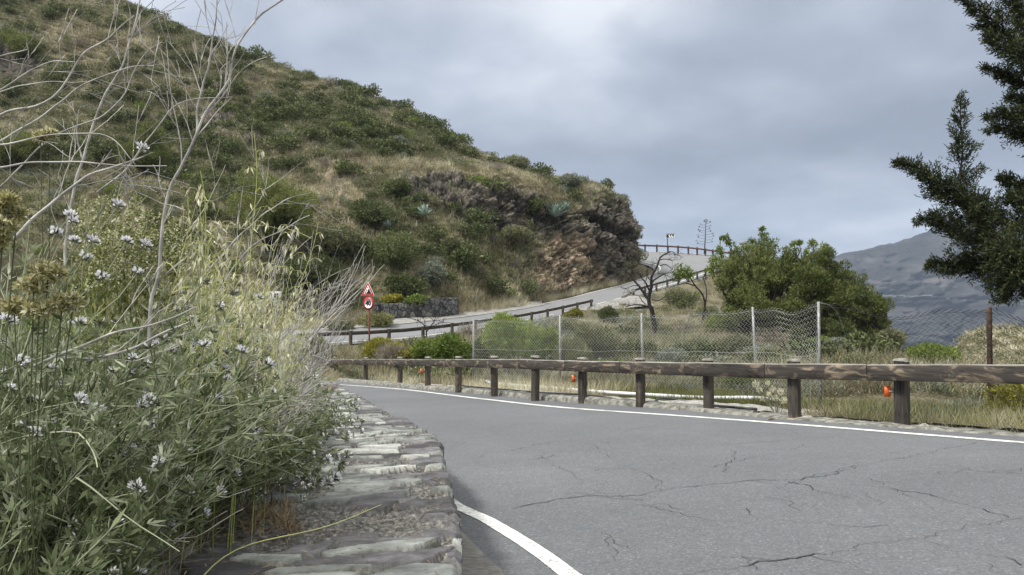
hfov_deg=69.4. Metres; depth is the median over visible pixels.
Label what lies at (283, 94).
olive shrub
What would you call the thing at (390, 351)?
dry shrub
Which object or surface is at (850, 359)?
olive shrub
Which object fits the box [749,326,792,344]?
dry shrub
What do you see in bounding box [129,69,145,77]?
olive shrub
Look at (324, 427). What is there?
sprawling plant
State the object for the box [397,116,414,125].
olive shrub
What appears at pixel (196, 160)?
scrub
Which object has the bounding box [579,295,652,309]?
apron pavement
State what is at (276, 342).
bare shrub
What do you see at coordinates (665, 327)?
olive shrub
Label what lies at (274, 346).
wild oat
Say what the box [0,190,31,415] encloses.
seed head plant
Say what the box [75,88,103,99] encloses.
evergreen shrub
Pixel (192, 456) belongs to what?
flowering plant
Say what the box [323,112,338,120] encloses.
olive shrub
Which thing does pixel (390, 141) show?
evergreen shrub
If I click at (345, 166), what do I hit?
evergreen shrub
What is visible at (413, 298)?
green shrub
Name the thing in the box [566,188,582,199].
evergreen shrub
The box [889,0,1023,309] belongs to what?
cypress tree
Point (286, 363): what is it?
wild oat
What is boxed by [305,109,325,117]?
evergreen shrub
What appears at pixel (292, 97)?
evergreen shrub
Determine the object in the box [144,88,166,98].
evergreen shrub
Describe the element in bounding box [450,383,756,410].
water hose
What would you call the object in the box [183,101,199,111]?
dry shrub
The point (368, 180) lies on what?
olive shrub
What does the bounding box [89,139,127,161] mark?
evergreen shrub
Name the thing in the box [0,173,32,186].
olive shrub
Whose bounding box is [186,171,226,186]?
evergreen shrub
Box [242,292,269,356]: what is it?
wild oat
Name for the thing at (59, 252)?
olive shrub
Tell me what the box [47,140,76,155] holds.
evergreen shrub
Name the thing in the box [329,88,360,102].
evergreen shrub
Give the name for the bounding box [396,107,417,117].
olive shrub
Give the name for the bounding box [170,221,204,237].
evergreen shrub
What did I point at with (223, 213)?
olive shrub
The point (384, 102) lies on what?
evergreen shrub
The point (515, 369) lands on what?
dry shrub
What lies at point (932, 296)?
mountain track
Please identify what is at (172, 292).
wild oat
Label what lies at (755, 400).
green grass
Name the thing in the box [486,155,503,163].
evergreen shrub
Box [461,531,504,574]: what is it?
gutter
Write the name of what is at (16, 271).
olive shrub
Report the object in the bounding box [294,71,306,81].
olive shrub
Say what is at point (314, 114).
evergreen shrub
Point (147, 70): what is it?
evergreen shrub
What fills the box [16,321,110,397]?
flowering plant
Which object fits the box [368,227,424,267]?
evergreen shrub
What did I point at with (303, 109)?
evergreen shrub
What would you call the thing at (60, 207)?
olive shrub
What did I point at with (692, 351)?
evergreen shrub
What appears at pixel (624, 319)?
grey shrub
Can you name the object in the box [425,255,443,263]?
grey shrub
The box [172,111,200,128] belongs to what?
evergreen shrub
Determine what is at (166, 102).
evergreen shrub
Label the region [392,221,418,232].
olive shrub
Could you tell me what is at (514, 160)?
olive shrub
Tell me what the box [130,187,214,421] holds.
wild oat
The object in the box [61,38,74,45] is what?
olive shrub
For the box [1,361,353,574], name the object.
thicket grass
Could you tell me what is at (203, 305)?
wild oat
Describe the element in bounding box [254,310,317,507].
wild oat
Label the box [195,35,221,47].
evergreen shrub
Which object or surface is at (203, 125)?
evergreen shrub
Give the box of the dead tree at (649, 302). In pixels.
[611,249,686,333]
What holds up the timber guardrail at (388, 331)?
on the ground at (938, 398)
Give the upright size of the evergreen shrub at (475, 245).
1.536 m
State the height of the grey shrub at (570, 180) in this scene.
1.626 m
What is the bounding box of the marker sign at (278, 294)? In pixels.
[270,291,280,325]
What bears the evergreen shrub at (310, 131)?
on the hill
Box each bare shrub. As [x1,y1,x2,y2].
[0,0,229,471]
[0,89,279,570]
[136,0,282,432]
[158,113,369,510]
[185,375,300,536]
[204,230,354,446]
[255,223,383,426]
[278,314,341,412]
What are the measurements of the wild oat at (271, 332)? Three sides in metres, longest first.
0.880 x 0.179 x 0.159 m
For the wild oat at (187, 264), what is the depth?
2.51 m
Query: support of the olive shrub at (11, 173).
on the hill
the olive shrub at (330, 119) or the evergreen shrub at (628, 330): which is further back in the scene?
the olive shrub at (330, 119)
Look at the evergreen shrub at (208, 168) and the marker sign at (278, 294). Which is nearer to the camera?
the marker sign at (278, 294)
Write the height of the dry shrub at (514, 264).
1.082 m
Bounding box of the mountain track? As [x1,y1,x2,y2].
[884,295,1023,301]
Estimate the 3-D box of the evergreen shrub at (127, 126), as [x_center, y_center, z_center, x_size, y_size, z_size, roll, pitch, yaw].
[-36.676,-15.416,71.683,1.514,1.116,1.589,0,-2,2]
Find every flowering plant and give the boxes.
[0,140,305,571]
[0,214,227,557]
[0,240,318,524]
[0,247,310,485]
[0,281,302,574]
[0,288,301,574]
[0,295,278,514]
[0,319,277,491]
[0,322,272,574]
[0,414,226,574]
[0,489,153,574]
[2,287,276,455]
[2,303,329,534]
[7,366,208,513]
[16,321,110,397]
[33,331,272,473]
[49,321,278,431]
[53,377,310,450]
[211,371,333,436]
[219,394,312,459]
[240,368,306,438]
[242,378,315,420]
[276,352,332,396]
[282,367,326,414]
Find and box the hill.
[0,0,642,327]
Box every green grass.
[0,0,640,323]
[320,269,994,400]
[569,375,950,410]
[814,388,1023,429]
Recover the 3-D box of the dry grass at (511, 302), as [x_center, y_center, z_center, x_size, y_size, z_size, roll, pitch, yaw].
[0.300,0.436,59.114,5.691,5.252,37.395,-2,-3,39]
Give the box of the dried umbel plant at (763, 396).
[752,379,786,412]
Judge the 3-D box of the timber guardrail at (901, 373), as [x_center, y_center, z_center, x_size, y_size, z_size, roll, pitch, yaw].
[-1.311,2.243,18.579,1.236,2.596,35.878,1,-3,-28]
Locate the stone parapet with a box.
[141,382,461,574]
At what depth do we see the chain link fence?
15.32 m
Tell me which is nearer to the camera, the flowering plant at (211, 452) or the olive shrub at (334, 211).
the flowering plant at (211, 452)
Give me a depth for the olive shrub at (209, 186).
59.46 m
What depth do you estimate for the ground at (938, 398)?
47.29 m
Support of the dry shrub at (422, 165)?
on the hill
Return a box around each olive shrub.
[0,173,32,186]
[0,319,24,368]
[1,171,21,178]
[6,264,31,279]
[19,102,32,109]
[23,175,35,181]
[34,53,48,59]
[37,40,50,48]
[39,200,72,217]
[42,108,59,115]
[43,65,58,72]
[45,247,73,259]
[50,72,63,79]
[52,121,71,129]
[53,168,72,177]
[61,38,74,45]
[72,155,98,168]
[80,14,101,23]
[89,108,109,115]
[96,30,111,36]
[106,75,127,86]
[106,153,124,163]
[110,164,137,180]
[123,51,140,57]
[127,16,142,21]
[128,58,146,66]
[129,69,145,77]
[129,188,156,201]
[131,2,147,11]
[133,295,191,362]
[134,90,155,104]
[138,50,154,58]
[151,12,166,21]
[151,79,172,86]
[152,65,165,73]
[162,49,180,59]
[163,193,181,202]
[177,36,191,46]
[182,300,246,374]
[185,54,205,65]
[185,164,199,171]
[186,215,204,220]
[199,180,219,192]
[210,74,218,80]
[215,207,237,218]
[221,40,233,47]
[225,157,250,172]
[228,68,246,77]
[251,67,266,74]
[251,266,273,278]
[266,78,277,85]
[267,61,282,68]
[274,78,288,85]
[276,89,291,97]
[283,86,301,96]
[293,154,310,161]
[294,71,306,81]
[301,223,364,258]
[302,335,335,364]
[303,173,325,183]
[308,144,331,157]
[319,208,346,222]
[320,284,344,294]
[323,94,339,102]
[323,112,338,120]
[324,319,355,330]
[326,142,342,149]
[328,90,343,98]
[328,149,346,158]
[333,100,345,107]
[334,288,355,300]
[341,199,352,206]
[351,148,366,155]
[354,174,380,188]
[361,107,375,115]
[369,165,386,172]
[384,208,407,222]
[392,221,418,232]
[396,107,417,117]
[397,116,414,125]
[399,336,427,347]
[401,105,419,116]
[403,366,449,380]
[404,134,423,144]
[404,141,425,151]
[423,195,440,204]
[424,166,435,171]
[437,236,461,251]
[444,220,469,232]
[446,367,486,377]
[449,159,469,166]
[470,265,491,279]
[484,151,498,156]
[499,154,531,168]
[500,224,533,243]
[523,218,534,227]
[539,172,557,181]
[544,178,555,186]
[553,318,586,333]
[553,335,594,360]
[570,321,623,360]
[580,175,589,183]
[606,356,627,361]
[616,308,636,315]
[624,334,640,342]
[625,317,651,329]
[635,250,648,262]
[635,316,663,327]
[650,325,673,334]
[663,288,699,306]
[679,355,713,362]
[686,305,720,319]
[711,333,752,355]
[837,351,882,363]
[871,326,907,350]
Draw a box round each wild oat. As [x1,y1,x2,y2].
[63,196,146,386]
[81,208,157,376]
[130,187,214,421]
[151,245,204,361]
[151,253,260,573]
[161,255,228,574]
[164,221,235,533]
[170,206,190,365]
[171,245,198,363]
[172,292,228,397]
[175,220,251,376]
[176,205,212,553]
[176,294,243,403]
[177,230,194,358]
[179,197,207,504]
[179,301,259,571]
[182,195,217,542]
[183,216,204,378]
[183,272,219,537]
[184,170,226,552]
[186,289,233,373]
[187,199,223,540]
[188,236,245,406]
[189,233,228,359]
[191,299,252,391]
[192,203,220,378]
[196,280,235,538]
[197,272,254,362]
[200,296,245,410]
[201,226,228,555]
[201,247,243,522]
[203,219,277,387]
[204,505,379,574]
[207,297,260,377]
[208,234,231,458]
[210,306,259,522]
[215,304,258,383]
[216,291,275,409]
[218,294,252,547]
[219,278,256,376]
[220,259,276,387]
[220,275,254,551]
[223,133,274,542]
[227,297,273,377]
[228,224,309,410]
[231,287,280,393]
[232,300,273,393]
[235,279,280,511]
[235,312,301,541]
[238,268,281,355]
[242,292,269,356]
[242,333,283,532]
[246,293,290,392]
[248,317,326,529]
[250,287,280,360]
[250,316,284,478]
[253,320,288,386]
[254,308,286,439]
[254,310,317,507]
[257,244,305,534]
[258,351,295,505]
[259,288,311,397]
[261,290,313,387]
[264,221,323,502]
[268,290,307,490]
[269,335,300,427]
[273,308,320,421]
[275,320,319,485]
[279,277,330,500]
[283,297,311,411]
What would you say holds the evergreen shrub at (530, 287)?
on the hill
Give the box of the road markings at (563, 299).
[326,251,716,342]
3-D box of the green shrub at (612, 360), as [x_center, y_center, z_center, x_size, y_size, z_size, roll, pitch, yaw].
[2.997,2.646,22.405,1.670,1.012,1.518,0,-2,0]
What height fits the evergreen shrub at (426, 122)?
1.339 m
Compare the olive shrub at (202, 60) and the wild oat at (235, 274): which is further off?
the olive shrub at (202, 60)
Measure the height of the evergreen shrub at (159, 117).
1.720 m
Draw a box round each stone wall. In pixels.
[371,302,417,318]
[418,297,458,316]
[641,275,709,296]
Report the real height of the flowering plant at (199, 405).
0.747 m
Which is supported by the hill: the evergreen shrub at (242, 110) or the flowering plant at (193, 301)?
the evergreen shrub at (242, 110)
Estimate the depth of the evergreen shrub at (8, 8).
85.65 m
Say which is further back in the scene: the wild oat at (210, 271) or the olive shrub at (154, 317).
the olive shrub at (154, 317)
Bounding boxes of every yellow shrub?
[360,336,406,358]
[380,293,403,303]
[396,346,415,366]
[562,307,584,319]
[980,383,1023,414]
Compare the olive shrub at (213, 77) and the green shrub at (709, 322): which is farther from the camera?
the olive shrub at (213, 77)
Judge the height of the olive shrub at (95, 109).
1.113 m
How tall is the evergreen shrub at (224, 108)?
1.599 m
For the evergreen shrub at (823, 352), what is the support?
on the ground at (938, 398)
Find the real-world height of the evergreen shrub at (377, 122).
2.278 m
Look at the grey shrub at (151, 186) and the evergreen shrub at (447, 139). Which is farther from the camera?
the evergreen shrub at (447, 139)
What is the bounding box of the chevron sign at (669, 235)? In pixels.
[666,234,673,244]
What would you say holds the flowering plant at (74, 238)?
on the ground at (938, 398)
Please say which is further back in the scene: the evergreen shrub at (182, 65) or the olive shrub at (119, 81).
the evergreen shrub at (182, 65)
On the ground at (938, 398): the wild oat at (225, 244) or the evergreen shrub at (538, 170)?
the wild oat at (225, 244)
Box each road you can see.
[109,251,729,381]
[333,381,1023,574]
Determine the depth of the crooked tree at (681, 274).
41.98 m
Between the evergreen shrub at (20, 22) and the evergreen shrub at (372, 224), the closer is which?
the evergreen shrub at (372, 224)
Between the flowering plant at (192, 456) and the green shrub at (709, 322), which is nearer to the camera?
the flowering plant at (192, 456)
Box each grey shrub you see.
[21,169,44,176]
[43,188,63,198]
[46,222,78,236]
[63,225,87,234]
[75,102,93,110]
[76,183,90,190]
[105,100,125,105]
[124,109,135,116]
[142,182,164,191]
[167,207,182,215]
[244,320,281,387]
[257,88,271,95]
[274,129,291,135]
[282,237,298,245]
[282,341,314,379]
[317,194,332,202]
[336,195,349,202]
[392,135,409,148]
[418,259,447,285]
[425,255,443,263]
[529,314,558,327]
[553,184,566,191]
[555,173,583,187]
[558,328,573,337]
[584,187,596,192]
[614,314,636,325]
[650,346,688,361]
[693,350,733,362]
[711,305,722,313]
[736,341,779,356]
[821,336,852,350]
[945,392,987,410]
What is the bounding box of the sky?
[128,0,1023,272]
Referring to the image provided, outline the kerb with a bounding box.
[337,378,1023,436]
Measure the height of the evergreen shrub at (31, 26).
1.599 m
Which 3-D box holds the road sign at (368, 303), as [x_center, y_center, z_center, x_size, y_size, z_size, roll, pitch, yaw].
[-6.804,1.820,35.002,0.762,4.159,0.122,-1,-3,28]
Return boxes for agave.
[381,219,392,226]
[412,203,434,215]
[546,202,566,216]
[557,201,572,209]
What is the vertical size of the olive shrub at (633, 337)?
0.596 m
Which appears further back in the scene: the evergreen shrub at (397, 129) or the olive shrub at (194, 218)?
the evergreen shrub at (397, 129)
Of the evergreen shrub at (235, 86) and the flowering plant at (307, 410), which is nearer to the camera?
the flowering plant at (307, 410)
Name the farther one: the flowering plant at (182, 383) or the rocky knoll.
the rocky knoll
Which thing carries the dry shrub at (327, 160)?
on the hill
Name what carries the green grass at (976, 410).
on the ground at (938, 398)
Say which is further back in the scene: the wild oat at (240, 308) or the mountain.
the mountain
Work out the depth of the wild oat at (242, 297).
2.92 m
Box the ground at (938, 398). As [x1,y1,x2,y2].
[0,242,1023,552]
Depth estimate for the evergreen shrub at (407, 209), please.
58.77 m
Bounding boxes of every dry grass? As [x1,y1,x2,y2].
[0,0,642,319]
[137,496,263,574]
[235,486,313,536]
[312,275,618,325]
[316,263,1015,404]
[316,383,339,392]
[370,367,661,396]
[735,405,835,416]
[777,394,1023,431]
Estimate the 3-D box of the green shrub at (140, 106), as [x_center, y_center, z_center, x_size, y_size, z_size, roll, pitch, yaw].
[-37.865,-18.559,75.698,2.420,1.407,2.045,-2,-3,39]
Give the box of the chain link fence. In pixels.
[472,302,1023,406]
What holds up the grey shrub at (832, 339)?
on the ground at (938, 398)
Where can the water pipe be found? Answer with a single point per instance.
(629, 393)
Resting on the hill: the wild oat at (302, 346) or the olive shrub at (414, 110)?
the olive shrub at (414, 110)
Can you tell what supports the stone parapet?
on the ground at (938, 398)
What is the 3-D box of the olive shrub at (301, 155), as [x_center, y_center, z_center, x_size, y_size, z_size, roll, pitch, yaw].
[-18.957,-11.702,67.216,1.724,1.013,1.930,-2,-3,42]
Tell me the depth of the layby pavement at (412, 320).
51.05 m
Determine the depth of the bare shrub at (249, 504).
2.49 m
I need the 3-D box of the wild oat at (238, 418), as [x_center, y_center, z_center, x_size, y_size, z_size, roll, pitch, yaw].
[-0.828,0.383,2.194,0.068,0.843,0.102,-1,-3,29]
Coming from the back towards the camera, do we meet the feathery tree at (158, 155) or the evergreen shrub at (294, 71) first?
the evergreen shrub at (294, 71)
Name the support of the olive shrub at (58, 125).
on the hill
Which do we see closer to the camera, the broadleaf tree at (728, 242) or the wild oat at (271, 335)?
the wild oat at (271, 335)
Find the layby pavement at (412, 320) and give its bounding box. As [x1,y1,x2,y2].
[354,301,543,327]
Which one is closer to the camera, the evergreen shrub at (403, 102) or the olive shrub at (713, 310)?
the olive shrub at (713, 310)
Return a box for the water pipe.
[465,374,779,400]
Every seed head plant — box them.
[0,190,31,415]
[0,257,87,574]
[31,125,59,564]
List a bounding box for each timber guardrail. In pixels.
[296,299,592,345]
[322,355,1023,424]
[621,267,714,297]
[638,244,730,257]
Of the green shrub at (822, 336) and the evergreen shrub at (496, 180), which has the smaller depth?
the green shrub at (822, 336)
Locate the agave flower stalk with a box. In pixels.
[695,219,713,247]
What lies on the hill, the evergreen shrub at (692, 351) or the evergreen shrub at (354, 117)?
the evergreen shrub at (354, 117)
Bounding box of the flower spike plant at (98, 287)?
[47,184,188,473]
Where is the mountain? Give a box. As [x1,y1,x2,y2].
[803,208,1023,351]
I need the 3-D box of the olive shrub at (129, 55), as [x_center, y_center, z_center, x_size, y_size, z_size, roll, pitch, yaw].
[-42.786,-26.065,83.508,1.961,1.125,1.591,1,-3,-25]
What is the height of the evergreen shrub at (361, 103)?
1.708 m
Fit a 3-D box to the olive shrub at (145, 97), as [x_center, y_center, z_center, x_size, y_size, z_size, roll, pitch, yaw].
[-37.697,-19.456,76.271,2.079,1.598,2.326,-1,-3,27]
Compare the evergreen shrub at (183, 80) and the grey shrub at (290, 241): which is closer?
the grey shrub at (290, 241)
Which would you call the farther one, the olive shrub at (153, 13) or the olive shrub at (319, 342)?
the olive shrub at (153, 13)
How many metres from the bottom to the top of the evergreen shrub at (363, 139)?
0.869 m
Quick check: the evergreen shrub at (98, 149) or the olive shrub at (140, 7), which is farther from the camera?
the olive shrub at (140, 7)
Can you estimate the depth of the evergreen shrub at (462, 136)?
83.23 m
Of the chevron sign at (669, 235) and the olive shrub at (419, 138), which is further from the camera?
the chevron sign at (669, 235)
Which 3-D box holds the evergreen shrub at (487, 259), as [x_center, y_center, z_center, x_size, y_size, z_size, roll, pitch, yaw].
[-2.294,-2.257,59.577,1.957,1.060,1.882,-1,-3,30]
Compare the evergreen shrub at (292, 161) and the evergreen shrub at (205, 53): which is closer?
the evergreen shrub at (292, 161)
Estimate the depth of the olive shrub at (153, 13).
96.06 m
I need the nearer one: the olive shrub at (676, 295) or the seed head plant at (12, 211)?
the seed head plant at (12, 211)
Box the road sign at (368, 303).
[361,282,373,341]
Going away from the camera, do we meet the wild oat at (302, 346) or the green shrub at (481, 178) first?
the wild oat at (302, 346)
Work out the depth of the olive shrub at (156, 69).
81.33 m
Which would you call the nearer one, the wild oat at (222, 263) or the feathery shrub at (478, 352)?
the wild oat at (222, 263)
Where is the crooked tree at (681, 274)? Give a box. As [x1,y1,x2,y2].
[670,252,735,323]
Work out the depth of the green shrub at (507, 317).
26.70 m
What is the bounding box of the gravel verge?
[420,383,1023,431]
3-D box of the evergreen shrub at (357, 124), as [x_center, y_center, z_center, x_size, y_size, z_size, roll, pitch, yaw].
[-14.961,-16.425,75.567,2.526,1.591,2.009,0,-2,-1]
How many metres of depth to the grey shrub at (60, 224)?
53.38 m
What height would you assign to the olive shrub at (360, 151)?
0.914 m
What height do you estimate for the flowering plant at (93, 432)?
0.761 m
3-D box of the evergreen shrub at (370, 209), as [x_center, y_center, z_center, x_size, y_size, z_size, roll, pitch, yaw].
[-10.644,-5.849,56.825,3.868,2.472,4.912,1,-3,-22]
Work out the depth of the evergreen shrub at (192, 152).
67.04 m
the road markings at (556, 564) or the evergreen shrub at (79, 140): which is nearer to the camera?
the road markings at (556, 564)
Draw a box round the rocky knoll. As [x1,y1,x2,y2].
[954,328,1023,363]
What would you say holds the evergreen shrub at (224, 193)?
on the hill
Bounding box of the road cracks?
[480,426,1022,574]
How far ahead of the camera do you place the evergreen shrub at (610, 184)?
80.39 m
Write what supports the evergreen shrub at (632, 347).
on the ground at (938, 398)
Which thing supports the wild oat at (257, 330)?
on the ground at (938, 398)
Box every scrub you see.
[0,0,645,321]
[318,264,986,400]
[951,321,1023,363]
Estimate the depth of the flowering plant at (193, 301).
2.04 m
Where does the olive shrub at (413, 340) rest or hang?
on the ground at (938, 398)
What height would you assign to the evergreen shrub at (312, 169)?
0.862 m
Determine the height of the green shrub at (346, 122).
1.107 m
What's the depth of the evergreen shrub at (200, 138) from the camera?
69.35 m
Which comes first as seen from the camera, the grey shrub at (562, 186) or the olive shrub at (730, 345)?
the olive shrub at (730, 345)
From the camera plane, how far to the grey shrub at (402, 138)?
73.53 m
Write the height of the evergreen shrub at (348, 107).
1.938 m
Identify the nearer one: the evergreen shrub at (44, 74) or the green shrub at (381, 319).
the green shrub at (381, 319)
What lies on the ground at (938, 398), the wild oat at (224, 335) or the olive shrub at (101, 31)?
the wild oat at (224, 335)
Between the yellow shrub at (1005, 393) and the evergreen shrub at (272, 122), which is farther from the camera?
the evergreen shrub at (272, 122)
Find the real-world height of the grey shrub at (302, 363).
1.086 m
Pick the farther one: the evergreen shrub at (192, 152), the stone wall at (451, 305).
the evergreen shrub at (192, 152)
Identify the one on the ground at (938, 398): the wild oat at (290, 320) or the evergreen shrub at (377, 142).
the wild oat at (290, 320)
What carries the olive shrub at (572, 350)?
on the ground at (938, 398)
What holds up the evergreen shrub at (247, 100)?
on the hill
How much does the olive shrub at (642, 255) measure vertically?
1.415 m
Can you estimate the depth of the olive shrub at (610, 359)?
25.03 m
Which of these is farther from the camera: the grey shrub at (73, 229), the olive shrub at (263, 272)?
the grey shrub at (73, 229)
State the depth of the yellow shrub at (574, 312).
51.70 m
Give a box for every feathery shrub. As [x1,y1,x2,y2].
[470,335,502,358]
[742,348,791,362]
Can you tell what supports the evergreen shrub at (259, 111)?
on the hill
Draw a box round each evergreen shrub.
[0,0,15,4]
[0,25,46,57]
[0,76,29,89]
[0,85,24,97]
[0,98,11,105]
[1,24,15,34]
[2,5,20,13]
[9,19,23,26]
[15,22,38,32]
[16,96,42,104]
[31,139,60,158]
[37,57,53,64]
[38,154,68,165]
[39,5,61,19]
[40,70,53,77]
[41,75,62,82]
[43,92,63,100]
[44,0,70,13]
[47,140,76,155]
[50,159,75,170]
[54,58,88,77]
[54,80,68,87]
[55,177,86,187]
[57,130,73,141]
[60,280,115,301]
[65,54,82,59]
[68,135,97,149]
[71,5,102,19]
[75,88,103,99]
[76,149,112,165]
[83,267,114,280]
[87,75,105,84]
[87,145,114,155]
[89,136,114,144]
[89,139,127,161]
[91,106,134,123]
[98,86,112,92]
[103,14,130,28]
[108,59,129,69]
[109,86,138,100]
[114,135,129,142]
[115,56,131,64]
[119,3,136,13]
[124,123,138,131]
[126,109,149,118]
[129,45,146,53]
[130,124,155,133]
[131,82,145,90]
[139,66,154,73]
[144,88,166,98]
[145,208,166,220]
[147,8,170,19]
[152,21,179,35]
[152,127,173,141]
[153,292,178,307]
[154,111,186,126]
[155,161,191,178]
[157,36,180,50]
[158,85,191,98]
[158,101,175,107]
[158,119,181,131]
[158,233,178,244]
[163,21,186,31]
[167,154,195,167]
[168,151,183,156]
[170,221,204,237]
[172,58,194,69]
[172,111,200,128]
[174,77,190,84]
[176,130,204,139]
[178,146,206,158]
[179,50,199,62]
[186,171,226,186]
[188,131,224,146]
[193,203,223,219]
[194,73,216,87]
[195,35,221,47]
[195,120,221,132]
[195,166,217,174]
[196,150,214,157]
[197,86,233,101]
[198,48,215,57]
[207,151,240,170]
[209,117,238,128]
[210,135,233,149]
[211,100,235,112]
[212,138,247,155]
[213,61,225,68]
[214,76,232,83]
[215,172,245,188]
[215,188,237,200]
[216,73,228,77]
[217,78,248,94]
[218,44,247,55]
[220,178,260,195]
[228,47,249,59]
[228,193,259,213]
[229,106,251,114]
[230,60,256,71]
[230,224,249,235]
[233,112,255,122]
[234,102,246,108]
[237,95,251,103]
[238,156,254,161]
[239,118,274,134]
[245,164,259,172]
[246,44,275,59]
[248,52,259,59]
[250,104,281,116]
[251,103,271,108]
[255,92,285,108]
[256,112,278,122]
[260,129,275,136]
[260,131,302,150]
[261,154,294,171]
[264,120,283,125]
[267,103,301,120]
[273,251,348,295]
[274,99,289,106]
[278,78,302,90]
[283,93,305,104]
[285,76,301,81]
[285,156,306,166]
[286,70,304,75]
[288,102,310,117]
[289,98,320,110]
[295,124,334,140]
[298,166,316,173]
[299,111,320,119]
[302,72,318,80]
[302,117,322,125]
[303,88,331,101]
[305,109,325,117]
[312,99,336,108]
[315,84,328,89]
[320,105,349,118]
[324,122,349,136]
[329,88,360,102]
[329,135,352,147]
[331,124,366,139]
[333,77,353,86]
[333,158,367,175]
[336,115,353,122]
[337,103,361,114]
[340,239,375,259]
[341,83,369,95]
[342,111,372,124]
[346,108,370,121]
[347,196,398,224]
[353,118,376,129]
[354,96,377,108]
[355,137,369,143]
[357,83,381,97]
[357,123,387,138]
[360,220,379,227]
[362,137,387,149]
[363,117,398,135]
[363,189,387,199]
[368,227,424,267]
[375,145,396,156]
[376,99,393,106]
[376,136,411,152]
[377,177,413,198]
[382,272,430,296]
[386,126,404,134]
[388,98,413,105]
[391,110,409,122]
[393,103,413,107]
[393,195,418,206]
[395,201,428,220]
[396,148,413,155]
[411,119,433,128]
[411,191,427,202]
[413,242,429,253]
[416,142,434,151]
[417,112,438,120]
[419,224,448,240]
[420,242,447,256]
[429,125,455,137]
[430,119,444,127]
[432,132,464,146]
[433,119,451,128]
[442,271,458,281]
[444,201,463,212]
[446,246,483,267]
[450,242,476,271]
[453,133,474,144]
[455,146,481,160]
[456,219,489,241]
[458,239,480,251]
[459,206,498,228]
[479,253,496,265]
[482,176,510,191]
[483,275,510,295]
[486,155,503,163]
[517,277,538,294]
[526,162,555,176]
[527,196,544,215]
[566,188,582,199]
[597,305,621,322]
[600,177,615,189]
[614,325,640,334]
[615,340,662,359]
[669,338,722,355]
[675,299,696,308]
[738,319,778,337]
[777,335,845,358]
[840,329,907,354]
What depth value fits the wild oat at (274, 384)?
2.84 m
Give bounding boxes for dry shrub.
[21,27,35,35]
[57,41,75,51]
[74,38,87,47]
[83,175,97,184]
[105,99,124,110]
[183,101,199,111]
[212,81,226,90]
[243,130,260,141]
[246,70,259,81]
[316,156,336,168]
[320,75,337,86]
[340,147,358,158]
[371,340,412,367]
[375,109,389,116]
[412,159,425,168]
[457,320,485,336]
[487,161,506,170]
[498,354,531,379]
[505,258,520,267]
[532,248,545,256]
[671,321,696,331]
[676,326,694,333]
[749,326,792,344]
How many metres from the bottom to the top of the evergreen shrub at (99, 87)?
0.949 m
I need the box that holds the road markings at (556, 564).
[340,384,1023,574]
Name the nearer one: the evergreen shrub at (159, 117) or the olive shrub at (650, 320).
the olive shrub at (650, 320)
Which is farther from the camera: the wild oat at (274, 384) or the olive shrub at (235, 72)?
the olive shrub at (235, 72)
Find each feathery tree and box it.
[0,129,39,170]
[114,117,172,173]
[225,165,320,251]
[713,235,806,336]
[774,242,859,339]
[814,273,896,342]
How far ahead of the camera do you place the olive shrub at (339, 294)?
49.20 m
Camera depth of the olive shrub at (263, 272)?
50.17 m
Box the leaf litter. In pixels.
[146,396,454,574]
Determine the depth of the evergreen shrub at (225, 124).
72.82 m
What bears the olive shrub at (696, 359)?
on the ground at (938, 398)
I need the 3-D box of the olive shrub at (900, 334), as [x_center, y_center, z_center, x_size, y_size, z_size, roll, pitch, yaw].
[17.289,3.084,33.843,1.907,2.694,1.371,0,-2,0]
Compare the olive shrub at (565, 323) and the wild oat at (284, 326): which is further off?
the olive shrub at (565, 323)
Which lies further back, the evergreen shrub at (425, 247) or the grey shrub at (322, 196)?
the grey shrub at (322, 196)
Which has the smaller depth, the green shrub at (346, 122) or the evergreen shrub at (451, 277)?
the evergreen shrub at (451, 277)
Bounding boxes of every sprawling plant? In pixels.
[188,439,317,535]
[225,429,352,504]
[283,395,364,445]
[313,387,358,424]
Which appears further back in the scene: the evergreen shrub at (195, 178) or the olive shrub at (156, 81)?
the olive shrub at (156, 81)
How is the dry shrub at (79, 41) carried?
on the hill
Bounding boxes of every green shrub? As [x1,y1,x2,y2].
[1,300,69,364]
[33,247,47,256]
[67,298,127,366]
[98,183,123,193]
[132,100,153,110]
[178,172,199,179]
[190,192,215,204]
[190,242,214,253]
[223,261,243,273]
[336,120,352,127]
[356,311,395,327]
[400,129,414,135]
[402,292,431,305]
[409,338,433,366]
[424,331,475,367]
[466,174,489,185]
[479,310,542,369]
[506,288,518,297]
[519,324,561,359]
[594,359,627,376]
[647,359,682,379]
[704,313,737,331]
[718,377,770,389]
[746,327,771,339]
[810,335,830,342]
[903,341,963,363]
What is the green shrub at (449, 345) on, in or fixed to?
on the ground at (938, 398)
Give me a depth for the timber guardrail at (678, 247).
94.37 m
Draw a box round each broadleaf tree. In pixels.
[715,225,780,317]
[789,238,828,295]
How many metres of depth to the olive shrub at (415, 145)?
73.73 m
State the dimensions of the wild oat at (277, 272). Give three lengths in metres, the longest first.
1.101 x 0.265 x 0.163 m
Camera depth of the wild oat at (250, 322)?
3.27 m
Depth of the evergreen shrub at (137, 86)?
77.62 m
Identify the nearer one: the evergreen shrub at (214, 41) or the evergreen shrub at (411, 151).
the evergreen shrub at (411, 151)
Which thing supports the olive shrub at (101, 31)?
on the hill
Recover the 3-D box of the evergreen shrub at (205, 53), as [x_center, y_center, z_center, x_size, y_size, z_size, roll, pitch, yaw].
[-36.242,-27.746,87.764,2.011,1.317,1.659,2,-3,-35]
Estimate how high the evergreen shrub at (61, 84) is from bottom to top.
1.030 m
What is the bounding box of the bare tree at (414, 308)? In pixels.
[403,293,450,336]

